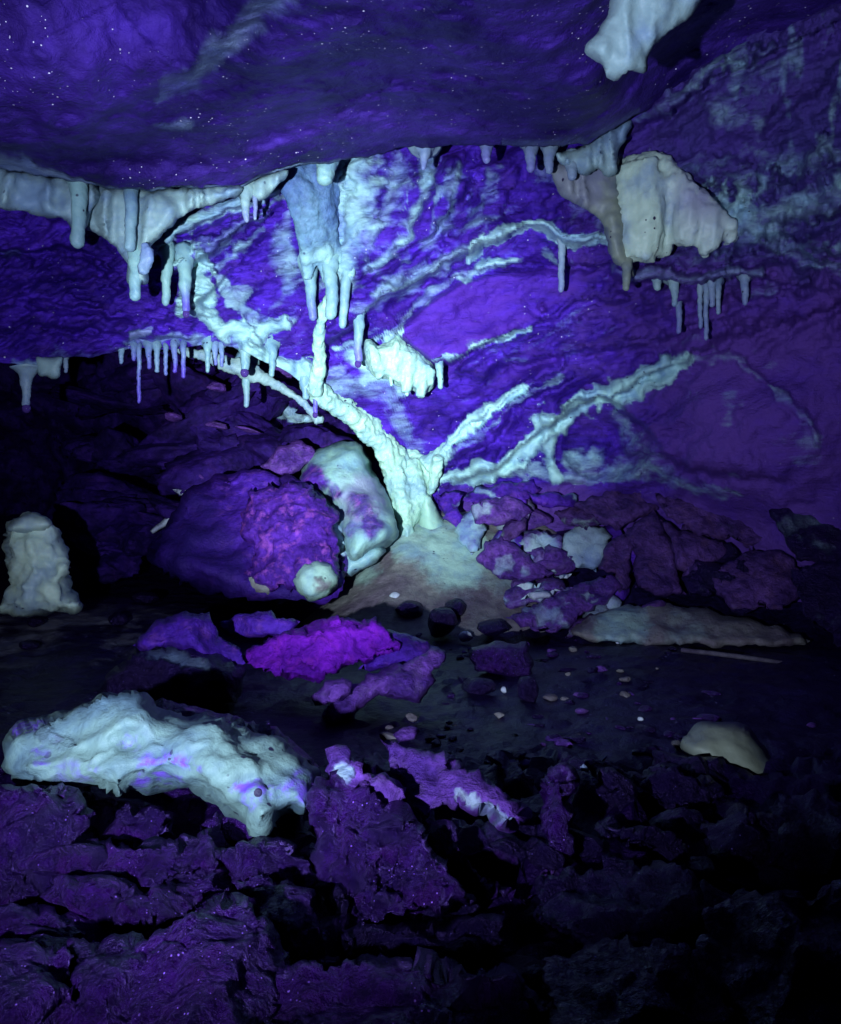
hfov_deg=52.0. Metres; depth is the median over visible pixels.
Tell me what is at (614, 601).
stone
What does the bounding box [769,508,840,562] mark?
rock block
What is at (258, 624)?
floor stone
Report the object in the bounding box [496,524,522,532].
stone
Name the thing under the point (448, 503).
rock block
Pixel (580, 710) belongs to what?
mud crumb
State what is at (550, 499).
rock block
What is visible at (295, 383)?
rubble stone
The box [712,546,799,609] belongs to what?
rock block
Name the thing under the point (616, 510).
rock block
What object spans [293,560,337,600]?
round knob
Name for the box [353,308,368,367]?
stalactite
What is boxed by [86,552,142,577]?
rubble stone
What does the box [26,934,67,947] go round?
loose stone
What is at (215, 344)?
stalactite
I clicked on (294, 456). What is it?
stone slab
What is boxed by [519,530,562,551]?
rock block
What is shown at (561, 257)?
stalactite
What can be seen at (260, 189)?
flowstone curtain
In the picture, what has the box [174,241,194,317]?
stalactite
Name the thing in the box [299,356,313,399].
stalactite
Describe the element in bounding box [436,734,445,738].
mud crumb
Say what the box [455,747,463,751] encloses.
mud crumb
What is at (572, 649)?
mud crumb
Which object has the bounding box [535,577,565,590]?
stone
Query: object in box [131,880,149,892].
loose stone
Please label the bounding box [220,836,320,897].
rock block
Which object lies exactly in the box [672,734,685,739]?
mud crumb
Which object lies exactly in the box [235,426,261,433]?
pale chip
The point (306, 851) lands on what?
loose stone
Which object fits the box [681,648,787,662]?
wooden stick
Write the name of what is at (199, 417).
rubble stone
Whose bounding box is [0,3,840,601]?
cave wall
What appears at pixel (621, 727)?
mud crumb
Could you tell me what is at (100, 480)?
rubble stone
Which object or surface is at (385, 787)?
rock block
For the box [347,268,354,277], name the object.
stalactite
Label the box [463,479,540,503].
rock block
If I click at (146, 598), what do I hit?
pebble
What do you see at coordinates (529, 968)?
loose stone
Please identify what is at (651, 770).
loose stone
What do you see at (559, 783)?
rock block
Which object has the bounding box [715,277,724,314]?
stalactite
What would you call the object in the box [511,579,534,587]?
stone
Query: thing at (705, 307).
stalactite
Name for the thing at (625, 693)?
mud crumb
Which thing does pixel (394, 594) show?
pebble
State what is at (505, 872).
loose stone
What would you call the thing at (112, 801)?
loose stone
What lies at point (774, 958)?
rock block
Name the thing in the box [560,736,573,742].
mud crumb
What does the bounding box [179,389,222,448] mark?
rubble stone
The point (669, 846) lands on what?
rock block
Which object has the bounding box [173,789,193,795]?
loose stone
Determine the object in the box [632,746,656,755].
mud crumb
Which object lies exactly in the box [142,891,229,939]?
loose stone
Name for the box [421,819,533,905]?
rock block
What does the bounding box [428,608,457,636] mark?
floor stone
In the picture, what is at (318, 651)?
magenta rock
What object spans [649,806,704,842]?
loose stone
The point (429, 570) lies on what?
flowstone mound
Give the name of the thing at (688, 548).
rock block
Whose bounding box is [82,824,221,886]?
rock block
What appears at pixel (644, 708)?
mud crumb
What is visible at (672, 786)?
rock block
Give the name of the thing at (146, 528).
rubble stone
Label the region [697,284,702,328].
stalactite
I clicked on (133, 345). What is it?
stalactite
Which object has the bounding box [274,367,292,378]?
pale chip
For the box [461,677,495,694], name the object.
floor stone
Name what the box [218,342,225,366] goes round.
stalactite
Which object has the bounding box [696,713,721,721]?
mud crumb
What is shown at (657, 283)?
stalactite
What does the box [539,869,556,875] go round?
stone chip
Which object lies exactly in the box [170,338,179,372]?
stalactite
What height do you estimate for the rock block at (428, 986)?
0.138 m
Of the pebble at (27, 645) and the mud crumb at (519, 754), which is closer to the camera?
the mud crumb at (519, 754)
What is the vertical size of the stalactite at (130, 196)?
0.219 m
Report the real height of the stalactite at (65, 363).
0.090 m
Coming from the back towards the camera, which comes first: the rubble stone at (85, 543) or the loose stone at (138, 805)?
the rubble stone at (85, 543)
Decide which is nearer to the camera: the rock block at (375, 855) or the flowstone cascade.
the rock block at (375, 855)
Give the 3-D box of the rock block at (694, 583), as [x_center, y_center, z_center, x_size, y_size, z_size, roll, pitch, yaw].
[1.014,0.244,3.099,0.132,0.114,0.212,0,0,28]
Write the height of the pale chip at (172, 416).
0.046 m
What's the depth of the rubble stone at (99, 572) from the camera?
3.86 m
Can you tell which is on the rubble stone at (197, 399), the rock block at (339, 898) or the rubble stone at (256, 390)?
the rubble stone at (256, 390)
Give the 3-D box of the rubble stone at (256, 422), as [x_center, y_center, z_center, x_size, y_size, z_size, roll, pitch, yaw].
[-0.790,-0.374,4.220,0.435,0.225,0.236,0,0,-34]
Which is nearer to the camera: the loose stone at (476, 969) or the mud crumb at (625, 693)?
the loose stone at (476, 969)
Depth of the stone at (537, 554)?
3.27 m
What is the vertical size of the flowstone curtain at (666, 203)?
0.351 m
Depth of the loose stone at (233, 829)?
1.14 m
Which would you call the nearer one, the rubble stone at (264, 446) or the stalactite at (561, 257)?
the stalactite at (561, 257)
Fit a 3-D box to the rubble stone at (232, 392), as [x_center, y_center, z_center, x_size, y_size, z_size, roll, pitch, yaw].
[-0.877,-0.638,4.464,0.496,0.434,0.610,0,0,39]
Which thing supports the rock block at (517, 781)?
on the cave floor at (70, 662)
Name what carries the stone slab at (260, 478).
on the rounded boulder at (218, 534)
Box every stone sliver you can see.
[150,518,168,533]
[517,582,540,589]
[522,589,559,599]
[576,756,607,771]
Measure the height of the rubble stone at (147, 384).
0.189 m
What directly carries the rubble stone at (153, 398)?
on the rubble stone
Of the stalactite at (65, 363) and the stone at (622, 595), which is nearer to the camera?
the stalactite at (65, 363)
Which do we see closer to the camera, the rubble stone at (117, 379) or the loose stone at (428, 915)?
the loose stone at (428, 915)
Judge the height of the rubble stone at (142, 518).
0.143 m
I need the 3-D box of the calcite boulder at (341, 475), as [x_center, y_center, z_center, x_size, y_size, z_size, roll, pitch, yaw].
[-0.297,-0.059,3.468,0.427,0.503,0.889,0,0,0]
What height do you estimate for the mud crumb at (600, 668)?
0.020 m
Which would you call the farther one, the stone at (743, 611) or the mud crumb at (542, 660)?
the stone at (743, 611)
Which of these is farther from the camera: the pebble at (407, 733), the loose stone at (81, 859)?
the pebble at (407, 733)
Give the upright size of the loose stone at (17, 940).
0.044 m
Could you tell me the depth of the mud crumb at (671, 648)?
2.73 m
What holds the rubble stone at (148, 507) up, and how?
on the rubble stone at (93, 519)
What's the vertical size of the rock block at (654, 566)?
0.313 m
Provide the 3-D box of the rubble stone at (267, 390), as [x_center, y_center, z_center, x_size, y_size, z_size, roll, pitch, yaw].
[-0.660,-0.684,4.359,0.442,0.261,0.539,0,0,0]
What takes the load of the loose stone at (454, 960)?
on the loose stone
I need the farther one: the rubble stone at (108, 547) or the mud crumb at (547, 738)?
the rubble stone at (108, 547)
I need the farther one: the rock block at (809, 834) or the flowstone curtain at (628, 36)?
the flowstone curtain at (628, 36)
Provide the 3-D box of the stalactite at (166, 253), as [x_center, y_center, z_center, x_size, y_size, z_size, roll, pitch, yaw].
[-0.829,-0.775,2.799,0.069,0.228,0.088,0,0,0]
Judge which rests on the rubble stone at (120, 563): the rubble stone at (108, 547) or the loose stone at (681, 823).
the rubble stone at (108, 547)
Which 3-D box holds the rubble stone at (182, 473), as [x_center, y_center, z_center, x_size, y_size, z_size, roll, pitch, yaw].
[-0.975,-0.224,4.115,0.370,0.315,0.621,0,0,37]
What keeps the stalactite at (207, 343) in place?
hanging from the cave wall at (594, 379)
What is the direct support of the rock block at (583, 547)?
on the cave floor at (70, 662)
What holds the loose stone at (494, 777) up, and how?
on the cave floor at (70, 662)
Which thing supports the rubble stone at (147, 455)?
on the rubble stone at (110, 463)
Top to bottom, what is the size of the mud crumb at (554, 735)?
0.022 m
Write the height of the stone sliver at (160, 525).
0.100 m
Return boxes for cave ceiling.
[0,0,840,191]
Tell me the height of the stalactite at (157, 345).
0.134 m
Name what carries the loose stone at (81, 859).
on the rock block at (133, 907)
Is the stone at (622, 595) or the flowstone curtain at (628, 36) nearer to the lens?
the flowstone curtain at (628, 36)
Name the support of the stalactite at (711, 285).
hanging from the cave wall at (594, 379)
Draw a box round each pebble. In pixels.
[19,641,38,649]
[27,616,44,627]
[108,612,129,625]
[132,591,159,604]
[389,592,399,597]
[393,726,420,741]
[458,631,472,641]
[501,686,505,692]
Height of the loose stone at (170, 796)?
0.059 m
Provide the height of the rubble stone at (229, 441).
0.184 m
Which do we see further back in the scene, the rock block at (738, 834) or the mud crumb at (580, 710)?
the mud crumb at (580, 710)
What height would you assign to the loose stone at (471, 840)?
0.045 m
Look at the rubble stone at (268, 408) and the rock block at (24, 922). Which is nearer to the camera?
the rock block at (24, 922)
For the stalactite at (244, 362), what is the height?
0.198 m
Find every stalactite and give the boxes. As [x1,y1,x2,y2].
[9,363,37,412]
[63,357,68,372]
[67,181,87,248]
[118,348,124,363]
[123,189,138,251]
[130,340,137,360]
[136,342,141,402]
[143,340,152,368]
[153,340,161,372]
[157,241,174,305]
[163,343,168,375]
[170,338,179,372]
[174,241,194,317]
[180,340,186,377]
[201,335,212,372]
[211,341,218,365]
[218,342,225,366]
[236,345,250,377]
[264,334,279,376]
[297,255,318,320]
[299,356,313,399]
[312,399,317,417]
[316,161,339,185]
[322,241,341,319]
[339,270,351,328]
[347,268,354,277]
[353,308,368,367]
[408,146,441,169]
[435,361,443,388]
[480,145,494,163]
[520,146,538,172]
[539,146,559,173]
[556,239,565,291]
[565,148,577,180]
[651,279,661,290]
[662,280,678,306]
[675,301,682,333]
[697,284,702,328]
[703,282,708,340]
[707,279,716,306]
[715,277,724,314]
[736,274,752,305]
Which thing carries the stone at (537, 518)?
on the stone at (530, 505)
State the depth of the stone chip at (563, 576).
3.02 m
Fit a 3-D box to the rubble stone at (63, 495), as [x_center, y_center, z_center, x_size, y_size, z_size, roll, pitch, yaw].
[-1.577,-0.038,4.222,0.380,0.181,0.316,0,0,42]
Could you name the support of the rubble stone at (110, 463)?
on the rubble stone at (100, 480)
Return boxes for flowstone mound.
[301,510,556,639]
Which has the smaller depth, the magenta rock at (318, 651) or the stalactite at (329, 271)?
the magenta rock at (318, 651)
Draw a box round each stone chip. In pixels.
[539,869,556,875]
[557,574,570,578]
[806,722,816,727]
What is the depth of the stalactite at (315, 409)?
3.27 m
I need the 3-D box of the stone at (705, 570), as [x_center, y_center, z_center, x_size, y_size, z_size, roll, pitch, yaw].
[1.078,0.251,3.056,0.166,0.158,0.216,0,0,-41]
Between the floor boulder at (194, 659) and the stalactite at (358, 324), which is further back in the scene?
the stalactite at (358, 324)
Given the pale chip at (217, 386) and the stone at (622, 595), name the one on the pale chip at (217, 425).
the pale chip at (217, 386)
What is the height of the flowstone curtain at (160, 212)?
0.361 m
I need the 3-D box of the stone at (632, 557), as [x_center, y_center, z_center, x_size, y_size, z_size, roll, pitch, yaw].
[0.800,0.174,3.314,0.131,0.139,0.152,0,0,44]
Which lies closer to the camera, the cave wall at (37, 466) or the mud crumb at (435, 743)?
the mud crumb at (435, 743)
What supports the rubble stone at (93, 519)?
on the cave floor at (70, 662)
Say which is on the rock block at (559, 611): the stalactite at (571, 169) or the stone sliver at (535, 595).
the stone sliver at (535, 595)
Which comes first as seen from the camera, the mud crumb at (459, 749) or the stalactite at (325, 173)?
the mud crumb at (459, 749)
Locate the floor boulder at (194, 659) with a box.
[92,611,246,706]
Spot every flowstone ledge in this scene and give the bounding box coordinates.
[177,347,323,424]
[571,603,809,647]
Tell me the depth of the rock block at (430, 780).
1.09 m
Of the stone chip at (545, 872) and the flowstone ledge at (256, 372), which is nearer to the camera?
the stone chip at (545, 872)
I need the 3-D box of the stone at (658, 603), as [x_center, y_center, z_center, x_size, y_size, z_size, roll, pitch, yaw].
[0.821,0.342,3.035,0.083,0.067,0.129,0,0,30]
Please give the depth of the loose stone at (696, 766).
1.40 m
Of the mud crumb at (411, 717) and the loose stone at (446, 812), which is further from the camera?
the mud crumb at (411, 717)
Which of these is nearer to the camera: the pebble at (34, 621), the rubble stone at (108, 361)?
the pebble at (34, 621)
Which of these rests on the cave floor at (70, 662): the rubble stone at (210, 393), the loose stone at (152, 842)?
the loose stone at (152, 842)
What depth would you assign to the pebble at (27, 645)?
2.64 m
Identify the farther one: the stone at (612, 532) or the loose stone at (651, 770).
the stone at (612, 532)
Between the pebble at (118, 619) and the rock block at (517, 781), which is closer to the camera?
the rock block at (517, 781)
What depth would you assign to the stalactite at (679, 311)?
2.79 m
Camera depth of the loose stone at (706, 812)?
1.28 m
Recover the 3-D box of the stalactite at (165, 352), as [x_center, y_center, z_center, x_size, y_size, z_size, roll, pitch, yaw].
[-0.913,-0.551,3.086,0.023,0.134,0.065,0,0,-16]
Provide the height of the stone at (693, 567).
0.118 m
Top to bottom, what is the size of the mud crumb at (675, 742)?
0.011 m
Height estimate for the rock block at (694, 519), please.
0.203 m
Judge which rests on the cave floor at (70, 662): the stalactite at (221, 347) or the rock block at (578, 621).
the rock block at (578, 621)
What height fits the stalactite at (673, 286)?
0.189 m
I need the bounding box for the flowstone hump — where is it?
[346,547,385,575]
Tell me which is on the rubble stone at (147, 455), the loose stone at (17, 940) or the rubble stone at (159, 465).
the rubble stone at (159, 465)
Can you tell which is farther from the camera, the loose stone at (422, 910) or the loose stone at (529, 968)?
the loose stone at (422, 910)
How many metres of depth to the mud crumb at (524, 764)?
1.55 m
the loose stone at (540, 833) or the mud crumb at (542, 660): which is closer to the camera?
the loose stone at (540, 833)
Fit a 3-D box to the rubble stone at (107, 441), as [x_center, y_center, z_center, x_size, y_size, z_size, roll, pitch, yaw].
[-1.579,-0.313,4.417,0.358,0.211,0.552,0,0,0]
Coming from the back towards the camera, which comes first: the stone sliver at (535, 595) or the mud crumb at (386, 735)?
the stone sliver at (535, 595)
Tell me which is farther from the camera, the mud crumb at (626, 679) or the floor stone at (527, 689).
the mud crumb at (626, 679)
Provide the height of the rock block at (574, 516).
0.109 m
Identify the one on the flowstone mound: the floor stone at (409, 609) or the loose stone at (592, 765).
the floor stone at (409, 609)
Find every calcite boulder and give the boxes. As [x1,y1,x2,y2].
[1,690,325,837]
[299,440,398,560]
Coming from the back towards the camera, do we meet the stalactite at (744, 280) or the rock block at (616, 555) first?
the rock block at (616, 555)
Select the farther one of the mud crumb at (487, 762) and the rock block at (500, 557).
the rock block at (500, 557)
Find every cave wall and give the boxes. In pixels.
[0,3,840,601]
[0,345,390,603]
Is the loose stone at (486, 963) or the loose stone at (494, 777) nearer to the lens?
the loose stone at (486, 963)
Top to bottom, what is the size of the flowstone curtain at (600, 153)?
0.186 m
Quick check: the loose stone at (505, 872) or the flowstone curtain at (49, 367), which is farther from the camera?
the flowstone curtain at (49, 367)
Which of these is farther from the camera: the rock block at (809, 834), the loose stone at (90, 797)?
the loose stone at (90, 797)
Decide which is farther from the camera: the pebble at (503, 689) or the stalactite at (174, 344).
the stalactite at (174, 344)
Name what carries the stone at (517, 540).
on the flowstone mound
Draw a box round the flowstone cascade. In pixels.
[279,160,345,396]
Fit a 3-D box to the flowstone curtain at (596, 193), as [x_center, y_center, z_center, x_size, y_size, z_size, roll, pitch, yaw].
[0.526,-0.898,2.669,0.281,0.453,0.180,0,0,0]
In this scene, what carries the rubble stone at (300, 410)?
on the rubble stone at (284, 430)
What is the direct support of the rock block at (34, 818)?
on the cave floor at (70, 662)
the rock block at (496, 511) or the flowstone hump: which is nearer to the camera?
the flowstone hump
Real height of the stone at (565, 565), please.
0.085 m
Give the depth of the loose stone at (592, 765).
1.36 m
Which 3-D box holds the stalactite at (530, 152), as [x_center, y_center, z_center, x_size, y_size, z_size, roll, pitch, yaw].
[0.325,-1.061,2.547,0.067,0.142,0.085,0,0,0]
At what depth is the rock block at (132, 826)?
1.12 m
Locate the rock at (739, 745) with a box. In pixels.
[680,721,769,775]
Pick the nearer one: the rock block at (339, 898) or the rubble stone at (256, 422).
the rock block at (339, 898)
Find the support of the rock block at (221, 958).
on the cave floor at (70, 662)
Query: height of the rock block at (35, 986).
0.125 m
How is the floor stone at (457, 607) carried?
on the flowstone mound
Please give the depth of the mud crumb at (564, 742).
1.67 m
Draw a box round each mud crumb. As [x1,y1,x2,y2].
[379,731,395,739]
[385,725,393,729]
[406,713,417,721]
[425,734,437,740]
[430,738,440,746]
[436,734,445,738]
[447,693,454,697]
[448,735,456,740]
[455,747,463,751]
[456,654,463,659]
[458,675,466,682]
[484,760,492,764]
[494,712,503,718]
[510,759,529,770]
[512,750,526,759]
[533,723,544,726]
[534,658,547,661]
[543,694,557,700]
[545,733,560,738]
[545,736,561,740]
[546,651,558,657]
[554,738,572,747]
[558,667,576,671]
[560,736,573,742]
[564,699,574,703]
[569,646,576,651]
[569,734,585,742]
[575,708,588,713]
[577,692,588,697]
[585,667,596,673]
[595,665,608,671]
[614,725,625,729]
[619,676,630,681]
[619,691,630,696]
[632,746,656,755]
[637,705,652,711]
[664,730,675,736]
[668,646,676,650]
[671,740,680,745]
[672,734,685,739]
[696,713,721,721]
[701,690,721,695]
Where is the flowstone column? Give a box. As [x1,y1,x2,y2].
[300,381,481,536]
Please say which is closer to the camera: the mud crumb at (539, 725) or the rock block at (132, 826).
the rock block at (132, 826)
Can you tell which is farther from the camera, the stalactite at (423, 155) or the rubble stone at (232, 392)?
the rubble stone at (232, 392)
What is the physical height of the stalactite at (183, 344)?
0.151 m
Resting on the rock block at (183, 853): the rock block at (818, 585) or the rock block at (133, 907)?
the rock block at (133, 907)
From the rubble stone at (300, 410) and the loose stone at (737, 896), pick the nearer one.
the loose stone at (737, 896)
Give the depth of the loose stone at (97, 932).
0.88 m
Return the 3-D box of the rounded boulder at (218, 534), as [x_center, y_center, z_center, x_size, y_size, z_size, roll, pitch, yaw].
[-0.685,0.080,3.230,0.862,0.511,0.857,0,0,0]
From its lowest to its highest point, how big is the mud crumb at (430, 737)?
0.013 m
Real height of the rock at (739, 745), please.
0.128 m
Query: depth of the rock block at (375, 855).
0.94 m
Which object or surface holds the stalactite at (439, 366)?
hanging from the cave wall at (594, 379)
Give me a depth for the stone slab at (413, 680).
1.85 m
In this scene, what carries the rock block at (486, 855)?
on the cave floor at (70, 662)
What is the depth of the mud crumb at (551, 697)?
2.09 m
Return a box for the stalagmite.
[0,511,83,616]
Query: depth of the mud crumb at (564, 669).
2.47 m
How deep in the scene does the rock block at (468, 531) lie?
3.36 m
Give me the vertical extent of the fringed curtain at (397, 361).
0.243 m
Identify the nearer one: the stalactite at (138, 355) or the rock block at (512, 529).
the stalactite at (138, 355)
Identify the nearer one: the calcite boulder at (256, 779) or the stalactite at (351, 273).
the calcite boulder at (256, 779)
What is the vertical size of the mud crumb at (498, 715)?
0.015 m
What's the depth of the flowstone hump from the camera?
3.15 m
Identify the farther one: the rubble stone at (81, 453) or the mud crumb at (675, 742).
the rubble stone at (81, 453)
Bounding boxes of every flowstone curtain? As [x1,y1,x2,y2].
[0,169,100,227]
[36,356,62,378]
[85,185,242,300]
[238,169,288,222]
[551,157,633,290]
[556,119,631,176]
[585,0,701,80]
[616,151,738,262]
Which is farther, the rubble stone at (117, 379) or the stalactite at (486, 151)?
the rubble stone at (117, 379)
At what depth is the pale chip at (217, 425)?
3.92 m
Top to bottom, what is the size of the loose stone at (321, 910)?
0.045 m
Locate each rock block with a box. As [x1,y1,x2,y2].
[0,782,94,905]
[0,902,87,939]
[0,939,78,1023]
[44,872,220,932]
[67,931,147,1023]
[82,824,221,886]
[83,796,173,849]
[126,892,290,1023]
[198,811,230,847]
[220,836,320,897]
[231,874,339,970]
[263,946,548,1023]
[305,769,477,922]
[324,882,350,915]
[325,745,406,802]
[341,911,508,959]
[380,739,531,832]
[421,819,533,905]
[436,490,463,526]
[451,818,519,879]
[454,510,486,554]
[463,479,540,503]
[471,495,531,525]
[476,536,553,581]
[487,751,533,799]
[500,514,529,540]
[503,581,572,608]
[505,575,622,632]
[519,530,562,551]
[527,492,576,507]
[533,854,706,948]
[538,762,579,857]
[541,934,730,1023]
[554,507,598,529]
[562,526,611,571]
[567,613,591,637]
[574,491,658,530]
[596,767,637,811]
[598,533,631,592]
[598,821,691,863]
[624,510,685,596]
[628,765,725,809]
[655,493,761,544]
[661,520,725,574]
[682,570,714,597]
[695,879,840,1023]
[700,803,784,869]
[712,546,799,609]
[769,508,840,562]
[778,788,840,884]
[790,558,840,647]
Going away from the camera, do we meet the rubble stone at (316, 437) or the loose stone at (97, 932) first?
the loose stone at (97, 932)
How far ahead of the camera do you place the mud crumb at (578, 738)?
1.70 m
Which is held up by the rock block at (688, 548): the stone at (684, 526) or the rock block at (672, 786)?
the stone at (684, 526)
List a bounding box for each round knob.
[248,577,269,594]
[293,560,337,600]
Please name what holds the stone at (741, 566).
on the rock block at (765, 582)
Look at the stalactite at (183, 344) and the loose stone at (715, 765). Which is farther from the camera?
the stalactite at (183, 344)
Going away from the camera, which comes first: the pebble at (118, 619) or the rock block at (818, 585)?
the rock block at (818, 585)
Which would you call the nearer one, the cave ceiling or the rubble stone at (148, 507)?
the cave ceiling
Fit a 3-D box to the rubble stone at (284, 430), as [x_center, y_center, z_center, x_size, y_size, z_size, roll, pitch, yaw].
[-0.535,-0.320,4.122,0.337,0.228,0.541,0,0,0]
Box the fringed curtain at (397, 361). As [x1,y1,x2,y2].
[363,336,435,397]
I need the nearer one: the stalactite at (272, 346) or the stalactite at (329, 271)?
the stalactite at (329, 271)
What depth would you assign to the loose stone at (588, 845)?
1.07 m
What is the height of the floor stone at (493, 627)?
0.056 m
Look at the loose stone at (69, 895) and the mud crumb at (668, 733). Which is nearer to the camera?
the loose stone at (69, 895)
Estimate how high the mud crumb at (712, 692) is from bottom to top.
0.018 m
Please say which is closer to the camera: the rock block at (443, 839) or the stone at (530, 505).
the rock block at (443, 839)
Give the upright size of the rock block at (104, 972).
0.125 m
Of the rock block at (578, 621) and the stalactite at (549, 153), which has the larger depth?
the rock block at (578, 621)
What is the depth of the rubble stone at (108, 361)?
4.53 m
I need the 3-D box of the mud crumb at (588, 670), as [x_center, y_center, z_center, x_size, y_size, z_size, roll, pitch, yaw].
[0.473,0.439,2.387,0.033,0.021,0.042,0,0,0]
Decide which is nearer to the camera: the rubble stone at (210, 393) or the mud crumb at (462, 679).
the mud crumb at (462, 679)
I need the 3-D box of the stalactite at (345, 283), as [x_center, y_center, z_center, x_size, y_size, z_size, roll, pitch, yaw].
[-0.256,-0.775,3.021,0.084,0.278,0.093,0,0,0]
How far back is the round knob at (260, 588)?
2.87 m
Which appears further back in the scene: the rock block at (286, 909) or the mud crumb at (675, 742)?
the mud crumb at (675, 742)
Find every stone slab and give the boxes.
[225,470,281,486]
[261,440,314,476]
[311,647,445,724]
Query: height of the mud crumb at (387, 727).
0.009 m
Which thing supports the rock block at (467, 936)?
on the cave floor at (70, 662)
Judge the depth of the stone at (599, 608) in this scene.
3.04 m
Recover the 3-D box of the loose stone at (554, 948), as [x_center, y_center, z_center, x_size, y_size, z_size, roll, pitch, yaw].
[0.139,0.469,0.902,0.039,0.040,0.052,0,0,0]
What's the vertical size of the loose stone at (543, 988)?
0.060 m
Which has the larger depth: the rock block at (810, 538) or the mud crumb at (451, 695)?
the rock block at (810, 538)
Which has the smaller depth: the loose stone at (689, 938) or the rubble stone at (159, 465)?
the loose stone at (689, 938)
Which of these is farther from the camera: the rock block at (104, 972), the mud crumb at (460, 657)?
the mud crumb at (460, 657)
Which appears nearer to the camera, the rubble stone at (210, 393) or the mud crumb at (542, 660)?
the mud crumb at (542, 660)
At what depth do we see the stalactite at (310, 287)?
3.00 m
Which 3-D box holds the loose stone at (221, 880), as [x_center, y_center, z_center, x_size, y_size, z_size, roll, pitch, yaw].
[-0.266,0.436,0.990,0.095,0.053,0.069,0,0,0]
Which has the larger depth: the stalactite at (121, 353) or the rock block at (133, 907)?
the stalactite at (121, 353)
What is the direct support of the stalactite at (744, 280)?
hanging from the cave wall at (594, 379)
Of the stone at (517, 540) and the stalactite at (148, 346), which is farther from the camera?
the stone at (517, 540)
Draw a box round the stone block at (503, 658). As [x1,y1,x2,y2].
[467,641,533,676]
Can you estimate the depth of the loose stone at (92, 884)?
0.91 m
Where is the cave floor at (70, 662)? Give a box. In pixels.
[0,514,840,971]
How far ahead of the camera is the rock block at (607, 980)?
0.68 m
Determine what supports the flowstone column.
on the flowstone mound
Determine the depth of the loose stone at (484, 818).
1.31 m
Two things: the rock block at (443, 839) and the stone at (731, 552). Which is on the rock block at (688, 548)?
the stone at (731, 552)
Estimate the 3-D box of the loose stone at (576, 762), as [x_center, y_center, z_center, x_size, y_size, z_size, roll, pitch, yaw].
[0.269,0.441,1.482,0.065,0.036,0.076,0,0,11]
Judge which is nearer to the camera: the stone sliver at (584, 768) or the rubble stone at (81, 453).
the stone sliver at (584, 768)
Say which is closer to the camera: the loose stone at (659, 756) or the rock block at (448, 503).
the loose stone at (659, 756)
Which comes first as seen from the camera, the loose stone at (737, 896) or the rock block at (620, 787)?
the loose stone at (737, 896)
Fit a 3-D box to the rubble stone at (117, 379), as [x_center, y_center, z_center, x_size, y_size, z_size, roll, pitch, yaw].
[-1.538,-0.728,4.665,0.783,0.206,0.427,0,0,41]
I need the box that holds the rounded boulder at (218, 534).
[147,469,347,604]
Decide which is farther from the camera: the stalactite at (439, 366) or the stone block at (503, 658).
the stalactite at (439, 366)
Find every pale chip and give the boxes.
[165,411,182,421]
[205,421,227,429]
[206,381,225,392]
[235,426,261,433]
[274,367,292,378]
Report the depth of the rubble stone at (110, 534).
3.92 m
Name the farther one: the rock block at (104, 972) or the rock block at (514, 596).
the rock block at (514, 596)
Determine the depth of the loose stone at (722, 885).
1.05 m
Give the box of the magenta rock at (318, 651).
[242,615,439,683]
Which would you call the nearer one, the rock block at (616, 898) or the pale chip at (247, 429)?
the rock block at (616, 898)
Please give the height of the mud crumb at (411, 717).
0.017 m
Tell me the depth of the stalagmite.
2.75 m
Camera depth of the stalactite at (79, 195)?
2.35 m
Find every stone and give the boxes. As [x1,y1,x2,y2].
[0,938,66,948]
[25,843,107,876]
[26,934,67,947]
[40,874,130,912]
[52,498,145,572]
[53,487,137,513]
[53,874,94,919]
[54,471,153,501]
[59,525,139,571]
[60,911,115,942]
[70,443,95,462]
[78,356,172,391]
[82,791,100,804]
[85,561,142,583]
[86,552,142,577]
[87,426,141,463]
[91,541,122,552]
[95,349,186,378]
[95,798,115,804]
[96,455,160,476]
[96,524,128,542]
[109,496,157,514]
[113,388,168,410]
[116,800,144,809]
[117,442,197,467]
[127,351,216,414]
[127,512,164,529]
[131,363,217,390]
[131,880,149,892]
[135,836,166,849]
[138,391,262,444]
[138,524,161,537]
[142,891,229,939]
[147,492,179,518]
[150,461,166,469]
[152,446,267,495]
[157,790,193,802]
[163,866,232,894]
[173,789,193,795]
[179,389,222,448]
[197,437,220,451]
[200,394,288,433]
[204,383,237,397]
[211,360,263,402]
[216,411,273,436]
[218,433,238,450]
[219,610,299,638]
[220,816,281,841]
[237,426,301,473]
[251,387,285,401]
[259,362,301,400]
[277,423,339,444]
[277,425,370,478]
[291,378,301,395]
[295,396,329,414]
[298,843,314,865]
[313,896,371,928]
[394,601,422,618]
[407,907,428,916]
[421,909,478,963]
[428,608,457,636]
[434,805,477,824]
[440,954,466,972]
[444,599,465,615]
[447,900,481,915]
[458,825,487,861]
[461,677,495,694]
[473,966,487,973]
[477,619,508,635]
[478,815,488,822]
[480,958,497,967]
[484,770,508,793]
[485,954,543,989]
[490,837,526,882]
[493,530,522,548]
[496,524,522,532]
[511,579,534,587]
[513,794,542,841]
[515,509,552,532]
[517,676,538,701]
[522,547,544,562]
[525,837,564,870]
[526,499,534,509]
[532,810,580,838]
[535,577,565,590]
[536,556,576,575]
[538,984,550,1001]
[543,544,566,577]
[543,940,571,957]
[567,756,594,770]
[568,828,604,857]
[581,605,608,617]
[583,759,626,777]
[594,816,620,839]
[604,525,622,538]
[606,595,621,608]
[614,586,629,600]
[629,550,635,574]
[642,600,665,607]
[642,762,680,775]
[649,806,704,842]
[652,750,728,791]
[675,929,697,949]
[678,756,708,777]
[681,524,710,538]
[682,562,701,580]
[682,804,713,822]
[694,560,741,603]
[704,757,724,777]
[711,879,735,894]
[713,802,750,823]
[715,543,739,563]
[721,559,748,572]
[727,605,751,615]
[733,890,748,900]
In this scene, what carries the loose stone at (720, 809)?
on the loose stone
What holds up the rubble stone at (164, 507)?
on the rubble stone
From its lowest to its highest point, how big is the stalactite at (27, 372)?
0.170 m

